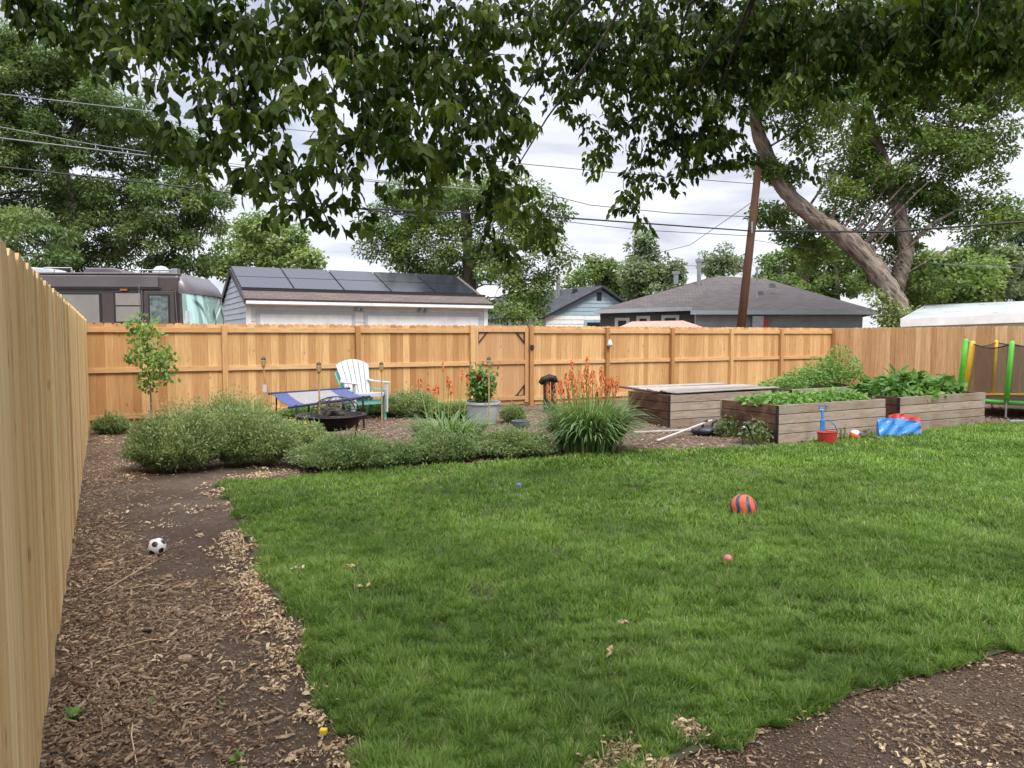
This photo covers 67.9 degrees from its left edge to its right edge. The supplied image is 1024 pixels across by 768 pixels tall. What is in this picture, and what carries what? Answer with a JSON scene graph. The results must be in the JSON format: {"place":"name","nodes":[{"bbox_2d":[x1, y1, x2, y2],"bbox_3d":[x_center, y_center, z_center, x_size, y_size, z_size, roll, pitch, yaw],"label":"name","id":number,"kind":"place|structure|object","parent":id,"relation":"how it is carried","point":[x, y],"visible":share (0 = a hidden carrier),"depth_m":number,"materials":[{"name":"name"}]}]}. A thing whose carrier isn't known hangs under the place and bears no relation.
{"place":"outdoors","nodes":[
{"label":"outdoors","id":0,"kind":"place"},
{"bbox_2d":[0,93,341,134],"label":"power line","id":1,"kind":"object","parent":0,"point":[116,107],"visible":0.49,"depth_m":14.61,"materials":[{"name":"metal"}]},
{"bbox_2d":[0,127,398,182],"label":"power line","id":2,"kind":"object","parent":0,"point":[126,149],"visible":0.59,"depth_m":14.75,"materials":[{"name":"metal"}]},
{"bbox_2d":[0,166,429,218],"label":"power line","id":3,"kind":"object","parent":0,"point":[161,184],"visible":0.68,"depth_m":16.03,"materials":[{"name":"metal"}]},
{"bbox_2d":[0,137,479,189],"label":"power line","id":4,"kind":"object","parent":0,"point":[163,157],"visible":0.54,"depth_m":14.83,"materials":[{"name":"metal"}]},
{"bbox_2d":[221,266,492,325],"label":"garage","id":5,"kind":"structure","parent":0,"point":[266,295],"depth_m":22.28,"materials":[{"name":"beige paint"}]},
{"bbox_2d":[256,309,354,325],"bbox_3d":[-5.714,-0.899,21.258,2.732,2.314,0.042,-2,4,-28],"label":"garage door","id":6,"kind":"structure","parent":5,"relation":"in","point":[315,317],"depth_m":21.15,"materials":[{"name":"white paint"}]},
{"bbox_2d":[364,311,480,325],"bbox_3d":[-2.620,-1.004,22.915,3.755,2.314,0.042,-2,4,-28],"label":"garage door","id":7,"kind":"structure","parent":5,"relation":"in","point":[370,317],"depth_m":22.79,"materials":[{"name":"white paint"}]},
{"bbox_2d":[0,0,1023,327],"label":"sky","id":8,"kind":"structure","parent":0,"point":[558,147],"materials":[{"name":"white"}]},
{"bbox_2d":[39,400,1023,767],"bbox_3d":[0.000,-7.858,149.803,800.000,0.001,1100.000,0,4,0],"label":"ground","id":9,"kind":"structure","parent":0,"point":[179,480],"depth_m":3.59,"materials":[{"name":"soil"}]},
{"bbox_2d":[0,238,89,767],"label":"wooden fence","id":10,"kind":"object","parent":9,"relation":"on","point":[44,411],"visible":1,"depth_m":2.98,"materials":[{"name":"brown wood"}]},
{"bbox_2d":[57,704,88,724],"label":"weed sprig","id":11,"kind":"object","parent":9,"relation":"on","point":[70,710],"visible":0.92,"depth_m":3.18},
{"bbox_2d":[89,406,133,434],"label":"weed clump","id":12,"kind":"object","parent":9,"relation":"on","point":[110,424],"visible":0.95,"depth_m":12.26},
{"bbox_2d":[0,17,237,278],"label":"locust tree","id":13,"kind":"object","parent":9,"relation":"on","point":[72,211],"visible":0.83,"depth_m":26.43,"materials":[{"name":"green plant"}]},
{"bbox_2d":[31,266,225,385],"bbox_3d":[-11.856,-1.109,17.592,10.082,3.196,2.511,0,4,-3],"label":"motorhome","id":14,"kind":"object","parent":9,"relation":"on","point":[115,295],"visible":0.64,"depth_m":16.75,"materials":[{"name":"silver metal"}]},
{"bbox_2d":[59,292,101,323],"bbox_3d":[-9.727,-1.650,16.679,1.409,0.720,0.034,0,4,-3],"label":"window","id":15,"kind":"structure","parent":14,"relation":"in","point":[89,304],"depth_m":16.68,"materials":[{"name":"grey glass"}]},
{"bbox_2d":[113,291,143,323],"bbox_3d":[-8.453,-1.687,16.753,0.633,0.720,0.034,0,4,-3],"label":"window","id":16,"kind":"structure","parent":14,"relation":"in","point":[125,302],"depth_m":16.74,"materials":[{"name":"grey glass"}]},
{"bbox_2d":[144,291,174,372],"bbox_3d":[-7.788,-1.034,16.829,0.666,2.043,0.046,0,4,-3],"label":"door","id":17,"kind":"structure","parent":14,"relation":"in","point":[161,304],"depth_m":16.77,"materials":[{"name":"grey glass"}]},
{"bbox_2d":[92,559,172,764],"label":"twigs","id":18,"kind":"object","parent":9,"relation":"on","point":[134,643],"visible":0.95,"depth_m":3.94,"materials":[{"name":"wood"}]},
{"bbox_2d":[122,306,180,419],"bbox_3d":[-5.873,-0.399,12.359,0.909,2.439,0.752,2,4,34],"label":"young tree","id":19,"kind":"object","parent":9,"relation":"on","point":[147,351],"visible":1,"depth_m":12.31,"materials":[{"name":"green plant"}]},
{"bbox_2d":[117,395,231,472],"bbox_3d":[-3.984,0.581,9.044,1.325,0.906,1.030,0,4,0],"label":"sage shrub","id":20,"kind":"object","parent":9,"relation":"on","point":[171,443],"visible":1,"depth_m":8.85,"materials":[{"name":"plant"}]},
{"bbox_2d":[170,383,279,426],"bbox_3d":[-4.120,0.449,10.868,1.749,0.940,1.086,0,4,0],"label":"sage shrub","id":21,"kind":"object","parent":9,"relation":"on","point":[217,406],"visible":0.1,"depth_m":10.81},
{"bbox_2d":[228,749,243,766],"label":"weed sprig","id":22,"kind":"object","parent":9,"relation":"on","point":[237,756],"visible":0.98,"depth_m":2.85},
{"bbox_2d":[204,386,306,466],"bbox_3d":[-3.250,0.521,9.437,1.372,0.976,1.047,0,4,0],"label":"sage shrub","id":23,"kind":"object","parent":9,"relation":"on","point":[258,435],"visible":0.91,"depth_m":9.22,"materials":[{"name":"plant"}]},
{"bbox_2d":[193,207,331,282],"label":"background tree","id":24,"kind":"object","parent":9,"relation":"on","point":[250,243],"visible":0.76,"depth_m":43.05,"materials":[{"name":"green plant"}]},
{"bbox_2d":[261,357,269,409],"bbox_3d":[-4.084,0.175,12.652,0.178,1.259,0.090,0,4,0],"label":"garden torch","id":25,"kind":"object","parent":9,"relation":"on","point":[263,362],"visible":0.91,"depth_m":12.62,"materials":[{"name":"brown wood"}]},
{"bbox_2d":[278,415,329,446],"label":"sage shrub","id":26,"kind":"object","parent":9,"relation":"on","point":[308,431],"visible":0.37,"depth_m":10.64,"materials":[{"name":"green plant"}]},
{"bbox_2d":[278,403,359,418],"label":"weed clump","id":27,"kind":"object","parent":9,"relation":"on","point":[291,412],"visible":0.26,"depth_m":14.63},
{"bbox_2d":[316,362,321,413],"bbox_3d":[-2.932,0.266,11.566,0.090,1.211,0.090,0,4,0],"label":"garden torch","id":28,"kind":"object","parent":9,"relation":"on","point":[318,367],"visible":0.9,"depth_m":11.53,"materials":[{"name":"brown wood"}]},
{"bbox_2d":[268,387,370,429],"bbox_3d":[-3.414,0.421,13.342,2.011,0.681,0.866,0,4,0],"label":"camp cot","id":29,"kind":"object","parent":9,"relation":"on","point":[298,398],"visible":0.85,"depth_m":13.44,"materials":[{"name":"blue fabric"}]},
{"bbox_2d":[295,396,366,436],"bbox_3d":[-2.741,0.529,11.509,1.060,0.699,1.060,0,4,0],"label":"fire pit","id":30,"kind":"object","parent":9,"relation":"on","point":[350,419],"visible":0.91,"depth_m":11.26,"materials":[{"name":"black metal"}]},
{"bbox_2d":[282,427,399,470],"bbox_3d":[-2.030,0.766,9.248,1.533,0.558,1.228,0,4,0],"label":"catmint shrub","id":31,"kind":"object","parent":9,"relation":"on","point":[329,452],"visible":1,"depth_m":8.99,"materials":[{"name":"plant"}]},
{"bbox_2d":[334,368,388,418],"bbox_3d":[-2.934,0.185,14.691,0.800,1.019,0.845,-3,5,-38],"label":"adirondack chair","id":32,"kind":"object","parent":9,"relation":"on","point":[358,401],"visible":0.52,"depth_m":14.64,"materials":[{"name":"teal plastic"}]},
{"bbox_2d":[335,359,390,411],"bbox_3d":[-2.889,0.040,14.622,0.800,1.019,0.845,-3,5,-38],"label":"adirondack chair","id":33,"kind":"object","parent":9,"relation":"on","point":[353,383],"visible":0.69,"depth_m":14.77,"materials":[{"name":"white plastic"}]},
{"bbox_2d":[348,399,388,415],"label":"weed clump","id":34,"kind":"object","parent":9,"relation":"on","point":[372,411],"visible":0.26,"depth_m":15.27,"materials":[{"name":"green plant"}]},
{"bbox_2d":[379,362,383,423],"bbox_3d":[-2.368,0.163,13.810,0.090,1.135,0.090,0,4,0],"label":"garden torch","id":35,"kind":"object","parent":9,"relation":"on","point":[381,366],"visible":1,"depth_m":13.79,"materials":[{"name":"brown wood"}]},
{"bbox_2d":[378,437,426,467],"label":"catmint shrub","id":36,"kind":"object","parent":9,"relation":"on","point":[410,454],"visible":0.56,"depth_m":9.24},
{"bbox_2d":[375,382,443,417],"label":"sage shrub","id":37,"kind":"object","parent":9,"relation":"on","point":[403,403],"visible":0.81,"depth_m":14.78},
{"bbox_2d":[423,398,467,418],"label":"sage shrub","id":38,"kind":"object","parent":9,"relation":"on","point":[455,407],"visible":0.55,"depth_m":14.59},
{"bbox_2d":[388,362,502,442],"bbox_3d":[-0.904,0.316,10.774,1.860,1.218,1.844,0,4,0],"label":"torch lily","id":39,"kind":"object","parent":9,"relation":"on","point":[454,425],"visible":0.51,"depth_m":10.93,"materials":[{"name":"plant"}]},
{"bbox_2d":[409,424,482,463],"bbox_3d":[-0.870,0.761,9.693,1.064,0.495,0.968,0,4,0],"label":"catmint shrub","id":40,"kind":"object","parent":9,"relation":"on","point":[436,446],"visible":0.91,"depth_m":9.49,"materials":[{"name":"plant"}]},
{"bbox_2d":[86,323,834,426],"bbox_3d":[0.999,-0.432,17.623,18.963,1.840,0.118,-2,4,-28],"label":"wooden fence","id":41,"kind":"object","parent":9,"relation":"on","point":[218,356],"visible":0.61,"depth_m":15.93,"materials":[{"name":"brown wood"}]},
{"bbox_2d":[475,325,533,404],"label":"wooden gate","id":42,"kind":"structure","parent":41,"relation":"attached to","point":[505,349],"depth_m":17.04,"materials":[{"name":"brown wood"}]},
{"bbox_2d":[349,154,581,326],"bbox_3d":[-1.630,-4.309,28.684,9.414,8.282,4.502,3,4,35],"label":"ash tree","id":43,"kind":"object","parent":9,"relation":"on","point":[400,245],"visible":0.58,"depth_m":27.93,"materials":[{"name":"green plant"}]},
{"bbox_2d":[465,361,500,424],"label":"potted rose","id":44,"kind":"object","parent":9,"relation":"on","point":[478,383],"visible":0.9,"depth_m":13.64,"materials":[{"name":"plant"}]},
{"bbox_2d":[486,357,490,425],"bbox_3d":[-0.405,0.140,13.350,0.090,1.238,0.090,0,4,0],"label":"garden torch","id":45,"kind":"object","parent":9,"relation":"on","point":[488,360],"visible":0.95,"depth_m":13.33,"materials":[{"name":"brown wood"}]},
{"bbox_2d":[0,0,1023,277],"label":"boxelder tree","id":46,"kind":"object","parent":9,"relation":"on","point":[854,38],"visible":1,"depth_m":4.53,"materials":[{"name":"green plant"}]},
{"bbox_2d":[469,422,560,458],"bbox_3d":[0.006,0.739,10.146,1.278,0.520,1.185,0,4,0],"label":"catmint shrub","id":47,"kind":"object","parent":9,"relation":"on","point":[507,441],"visible":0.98,"depth_m":9.88,"materials":[{"name":"plant"}]},
{"bbox_2d":[511,420,530,428],"bbox_3d":[0.157,0.702,13.240,0.340,0.130,0.340,0,4,0],"label":"pot","id":48,"kind":"object","parent":9,"relation":"on","point":[521,423],"visible":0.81,"depth_m":13.12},
{"bbox_2d":[498,400,527,422],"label":"fern plant","id":49,"kind":"object","parent":48,"relation":"in","point":[509,413],"visible":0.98,"depth_m":13.89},
{"bbox_2d":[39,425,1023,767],"bbox_3d":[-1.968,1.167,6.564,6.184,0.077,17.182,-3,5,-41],"label":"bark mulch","id":50,"kind":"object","parent":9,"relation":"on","point":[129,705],"visible":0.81,"depth_m":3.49,"materials":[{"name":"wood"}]},
{"bbox_2d":[147,538,165,554],"bbox_3d":[-2.599,1.190,5.560,0.128,0.128,0.128,0,4,0],"label":"soccer ball","id":51,"kind":"object","parent":50,"relation":"on","point":[156,546],"visible":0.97,"depth_m":5.52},
{"bbox_2d":[57,427,1023,767],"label":"dry leaves","id":52,"kind":"object","parent":9,"relation":"on","point":[315,713],"visible":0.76,"depth_m":3.71,"materials":[{"name":"plant"}]},
{"bbox_2d":[539,374,557,411],"bbox_3d":[0.761,0.190,16.001,0.422,0.805,0.173,0,4,0],"label":"stool","id":53,"kind":"object","parent":9,"relation":"on","point":[546,379],"visible":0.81,"depth_m":15.95,"materials":[{"name":"black plastic"}]},
{"bbox_2d":[488,275,625,326],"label":"house","id":54,"kind":"structure","parent":9,"relation":"on","point":[571,307],"depth_m":38.24,"materials":[{"name":"white paint"}]},
{"bbox_2d":[517,356,660,454],"bbox_3d":[1.069,0.264,10.584,2.181,1.344,2.061,0,4,0],"label":"torch lily","id":55,"kind":"object","parent":9,"relation":"on","point":[588,427],"visible":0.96,"depth_m":10.24,"materials":[{"name":"plant"}]},
{"bbox_2d":[560,251,634,300],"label":"background tree","id":56,"kind":"object","parent":9,"relation":"on","point":[600,273],"visible":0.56,"depth_m":51.44,"materials":[{"name":"green plant"}]},
{"bbox_2d":[615,231,688,299],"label":"background tree","id":57,"kind":"object","parent":9,"relation":"on","point":[642,279],"visible":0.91,"depth_m":47.26,"materials":[{"name":"green plant"}]},
{"bbox_2d":[283,401,1023,472],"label":"wood chips","id":58,"kind":"object","parent":9,"relation":"on","point":[637,429],"visible":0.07,"depth_m":12.55,"materials":[{"name":"wood"}]},
{"bbox_2d":[620,321,700,327],"bbox_3d":[4.963,-0.973,24.237,2.844,2.087,4.339,1,4,14],"label":"canopy tent","id":59,"kind":"object","parent":9,"relation":"on","point":[634,324],"visible":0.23,"depth_m":23.11,"materials":[{"name":"fabric"}]},
{"bbox_2d":[656,419,712,440],"bbox_3d":[2.731,0.723,11.956,1.430,0.229,0.040,-3,5,-41],"label":"white board","id":60,"kind":"object","parent":9,"relation":"on","point":[681,431],"visible":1,"depth_m":11.90,"materials":[{"name":"plastic"}]},
{"bbox_2d":[627,389,771,427],"bbox_3d":[3.531,0.411,14.329,2.476,0.574,1.238,-2,4,-28],"label":"raised bed","id":61,"kind":"object","parent":9,"relation":"on","point":[667,409],"visible":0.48,"depth_m":13.59,"materials":[{"name":"brown wood"}]},
{"bbox_2d":[627,383,726,387],"bbox_3d":[3.260,0.025,14.882,2.372,0.034,0.195,-2,4,-29],"label":"loose board","id":62,"kind":"object","parent":61,"relation":"on","point":[696,384],"visible":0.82,"depth_m":14.85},
{"bbox_2d":[647,384,750,389],"bbox_3d":[3.613,0.068,14.394,2.521,0.044,0.197,-2,4,-29],"label":"loose board","id":63,"kind":"object","parent":61,"relation":"on","point":[668,388],"visible":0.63,"depth_m":14.30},
{"bbox_2d":[660,385,762,392],"bbox_3d":[3.699,0.089,13.983,2.315,0.048,0.195,-2,4,-28],"label":"loose board","id":64,"kind":"object","parent":61,"relation":"on","point":[696,389],"visible":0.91,"depth_m":13.89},
{"bbox_2d":[670,386,779,392],"bbox_3d":[3.930,0.107,13.902,2.544,0.038,0.161,-2,4,-29],"label":"loose board","id":65,"kind":"object","parent":61,"relation":"on","point":[725,389],"visible":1,"depth_m":13.84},
{"bbox_2d":[690,419,719,435],"bbox_3d":[3.142,0.698,12.299,0.506,0.257,0.364,0,4,0],"label":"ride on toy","id":66,"kind":"object","parent":9,"relation":"on","point":[702,430],"visible":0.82,"depth_m":12.18,"materials":[{"name":"black plastic"}]},
{"bbox_2d":[696,240,753,278],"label":"background tree","id":67,"kind":"object","parent":9,"relation":"on","point":[715,264],"visible":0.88,"depth_m":58.73,"materials":[{"name":"green plant"}]},
{"bbox_2d":[713,414,741,437],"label":"leafy weed","id":68,"kind":"object","parent":9,"relation":"on","point":[723,427],"visible":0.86,"depth_m":11.96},
{"bbox_2d":[736,156,762,327],"bbox_3d":[7.346,-3.475,23.786,0.898,7.164,0.373,0,4,0],"label":"utility pole","id":69,"kind":"object","parent":9,"relation":"on","point":[745,288],"visible":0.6,"depth_m":23.69,"materials":[{"name":"brown wood"}]},
{"bbox_2d":[312,206,749,230],"bbox_3d":[1.536,-4.342,20.042,14.052,0.450,0.560,-2,4,-30],"label":"power line","id":70,"kind":"object","parent":69,"relation":"attached to","point":[549,217],"visible":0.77,"depth_m":19.77,"materials":[{"name":"metal"}]},
{"bbox_2d":[466,158,753,183],"bbox_3d":[2.227,-5.842,20.761,12.267,0.419,0.219,-2,4,-29],"label":"power line","id":71,"kind":"object","parent":69,"relation":"attached to","point":[614,172],"visible":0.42,"depth_m":20.80,"materials":[{"name":"metal"}]},
{"bbox_2d":[532,190,748,216],"bbox_3d":[4.048,-5.019,21.630,8.111,0.290,0.307,-2,4,-29],"label":"power line","id":72,"kind":"object","parent":69,"relation":"attached to","point":[645,210],"visible":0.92,"depth_m":21.53,"materials":[{"name":"metal"}]},
{"bbox_2d":[561,221,747,235],"bbox_3d":[4.272,-4.444,21.925,7.425,0.151,0.399,-2,4,-33],"label":"power line","id":73,"kind":"object","parent":69,"relation":"attached to","point":[650,230],"visible":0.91,"depth_m":22.16,"materials":[{"name":"rubber"}]},
{"bbox_2d":[755,221,1023,232],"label":"power line","id":74,"kind":"object","parent":69,"relation":"attached to","point":[973,225],"visible":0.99,"depth_m":21.12,"materials":[{"name":"metal"}]},
{"bbox_2d":[761,206,1023,231],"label":"power line","id":75,"kind":"object","parent":69,"relation":"attached to","point":[890,228],"visible":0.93,"depth_m":21.58,"materials":[{"name":"metal"}]},
{"bbox_2d":[734,416,773,444],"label":"leafy weed","id":76,"kind":"object","parent":9,"relation":"on","point":[759,432],"visible":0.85,"depth_m":11.27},
{"bbox_2d":[751,244,829,286],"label":"background tree","id":77,"kind":"object","parent":9,"relation":"on","point":[775,267],"visible":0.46,"depth_m":46.33,"materials":[{"name":"green plant"}]},
{"bbox_2d":[720,397,885,443],"bbox_3d":[4.726,0.535,12.365,2.473,0.574,1.234,-2,4,-28],"label":"raised bed","id":78,"kind":"object","parent":9,"relation":"on","point":[860,416],"visible":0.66,"depth_m":11.77,"materials":[{"name":"brown wood"}]},
{"bbox_2d":[733,391,802,407],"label":"strawberry plant","id":79,"kind":"object","parent":78,"relation":"on","point":[762,399],"visible":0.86,"depth_m":11.82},
{"bbox_2d":[761,388,826,403],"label":"strawberry plant","id":80,"kind":"object","parent":78,"relation":"on","point":[795,394],"visible":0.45,"depth_m":12.02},
{"bbox_2d":[792,390,850,402],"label":"strawberry plant","id":81,"kind":"object","parent":78,"relation":"on","point":[830,398],"visible":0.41,"depth_m":12.29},
{"bbox_2d":[808,386,870,400],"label":"strawberry plant","id":82,"kind":"object","parent":78,"relation":"on","point":[853,395],"visible":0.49,"depth_m":12.59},
{"bbox_2d":[757,382,855,393],"bbox_3d":[6.171,0.321,15.756,2.476,0.574,1.235,-2,4,-28],"label":"raised bed","id":83,"kind":"object","parent":9,"relation":"on","point":[780,389],"visible":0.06,"depth_m":15.06,"materials":[{"name":"brown wood"}]},
{"bbox_2d":[757,371,813,388],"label":"tomato plant","id":84,"kind":"object","parent":83,"relation":"on","point":[779,383],"visible":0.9,"depth_m":15.25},
{"bbox_2d":[780,364,833,388],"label":"tomato plant","id":85,"kind":"object","parent":83,"relation":"on","point":[815,381],"visible":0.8,"depth_m":15.51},
{"bbox_2d":[800,354,850,387],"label":"tomato plant","id":86,"kind":"object","parent":83,"relation":"on","point":[822,367],"visible":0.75,"depth_m":15.74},
{"bbox_2d":[818,344,867,386],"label":"tomato plant","id":87,"kind":"object","parent":83,"relation":"on","point":[858,373],"visible":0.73,"depth_m":15.97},
{"bbox_2d":[788,237,873,299],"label":"background tree","id":88,"kind":"object","parent":9,"relation":"on","point":[825,281],"visible":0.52,"depth_m":43.30,"materials":[{"name":"green plant"}]},
{"bbox_2d":[668,0,1023,319],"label":"elm tree","id":89,"kind":"object","parent":9,"relation":"on","point":[904,195],"visible":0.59,"depth_m":24.55,"materials":[{"name":"green plant"}]},
{"bbox_2d":[861,288,924,327],"bbox_3d":[12.324,-1.505,24.338,2.182,3.149,1.410,0,4,0],"label":"background tree","id":90,"kind":"object","parent":9,"relation":"on","point":[890,320],"visible":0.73,"depth_m":24.23,"materials":[{"name":"green plant"}]},
{"bbox_2d":[846,391,985,428],"bbox_3d":[7.276,0.441,13.842,2.478,0.574,1.232,-2,4,-28],"label":"raised bed","id":91,"kind":"object","parent":9,"relation":"on","point":[968,407],"visible":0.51,"depth_m":13.30,"materials":[{"name":"brown wood"}]},
{"bbox_2d":[846,373,919,397],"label":"squash plant","id":92,"kind":"object","parent":91,"relation":"on","point":[876,387],"visible":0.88,"depth_m":13.30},
{"bbox_2d":[873,364,943,394],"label":"squash plant","id":93,"kind":"object","parent":91,"relation":"on","point":[926,383],"visible":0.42,"depth_m":13.72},
{"bbox_2d":[906,386,947,400],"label":"lettuce plant","id":94,"kind":"object","parent":91,"relation":"on","point":[935,392],"visible":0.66,"depth_m":13.26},
{"bbox_2d":[910,372,967,393],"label":"squash plant","id":95,"kind":"object","parent":91,"relation":"on","point":[950,385],"visible":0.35,"depth_m":13.84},
{"bbox_2d":[833,326,1023,392],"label":"wooden fence","id":96,"kind":"object","parent":9,"relation":"on","point":[933,350],"visible":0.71,"depth_m":19.66,"materials":[{"name":"brown wood"}]},
{"bbox_2d":[904,244,1016,309],"bbox_3d":[19.472,-3.285,33.463,4.816,5.584,7.258,2,4,31],"label":"background tree","id":97,"kind":"object","parent":9,"relation":"on","point":[979,281],"visible":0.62,"depth_m":31.88,"materials":[{"name":"green plant"}]},
{"bbox_2d":[900,301,1023,327],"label":"shed","id":98,"kind":"structure","parent":9,"relation":"on","point":[995,314],"depth_m":21.22,"materials":[{"name":"metal"}]},
{"bbox_2d":[956,236,1023,301],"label":"background tree","id":99,"kind":"object","parent":9,"relation":"on","point":[1011,253],"visible":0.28,"depth_m":38.03,"materials":[{"name":"green plant"}]},
{"bbox_2d":[958,339,1023,421],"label":"trampoline","id":100,"kind":"object","parent":9,"relation":"on","point":[1005,396],"visible":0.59,"depth_m":15.15,"materials":[{"name":"green plastic"}]},
{"bbox_2d":[996,217,1023,301],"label":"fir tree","id":101,"kind":"object","parent":9,"relation":"on","point":[1018,239],"visible":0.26,"depth_m":41.28,"materials":[{"name":"green plant"}]},
{"bbox_2d":[212,418,1023,767],"bbox_3d":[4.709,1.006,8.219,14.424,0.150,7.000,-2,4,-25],"label":"lawn grass","id":102,"kind":"structure","parent":0,"point":[488,717],"depth_m":4.74,"materials":[{"name":"plant"}]},
{"bbox_2d":[730,494,756,515],"bbox_3d":[2.046,1.090,6.726,0.230,0.230,0.230,0,4,0],"label":"play ball","id":103,"kind":"object","parent":102,"relation":"on","point":[743,503],"visible":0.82,"depth_m":6.64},
{"bbox_2d":[816,419,838,444],"bbox_3d":[4.634,0.705,11.166,0.312,0.386,0.307,0,4,0],"label":"toy bucket","id":104,"kind":"object","parent":102,"relation":"on","point":[829,436],"visible":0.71,"depth_m":11.07,"materials":[{"name":"red plastic"}]},
{"bbox_2d":[819,405,825,430],"bbox_3d":[4.621,0.548,11.320,0.107,0.479,0.055,0,4,0],"label":"toy shovel","id":105,"kind":"object","parent":104,"relation":"in","point":[822,424],"visible":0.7,"depth_m":11.30,"materials":[{"name":"blue plastic"}]},
{"bbox_2d":[876,418,921,436],"bbox_3d":[6.167,0.687,12.108,0.931,0.302,0.173,-1,4,-20],"label":"toy tent","id":106,"kind":"object","parent":102,"relation":"on","point":[890,426],"visible":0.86,"depth_m":12.06,"materials":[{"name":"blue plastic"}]},
{"bbox_2d":[888,413,922,431],"bbox_3d":[6.387,0.649,12.351,0.746,0.347,0.173,-1,4,-20],"label":"toy sled","id":107,"kind":"object","parent":102,"relation":"on","point":[907,417],"visible":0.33,"depth_m":12.37,"materials":[{"name":"red plastic"}]},
{"bbox_2d":[594,259,880,328],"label":"house","id":108,"kind":"structure","parent":0,"point":[712,302],"depth_m":31.20,"materials":[{"name":"grey"}]},
{"bbox_2d":[615,318,629,326],"bbox_3d":[4.713,-2.325,32.559,0.626,1.020,0.080,1,4,10],"label":"window","id":109,"kind":"structure","parent":108,"relation":"in","point":[618,321],"depth_m":32.51,"materials":[{"name":"white paint"}]},
{"bbox_2d":[661,315,678,320],"bbox_3d":[6.697,-2.406,32.188,0.738,1.020,0.080,1,4,10],"label":"window","id":110,"kind":"structure","parent":108,"relation":"in","point":[663,317],"depth_m":32.13,"materials":[{"name":"white paint"}]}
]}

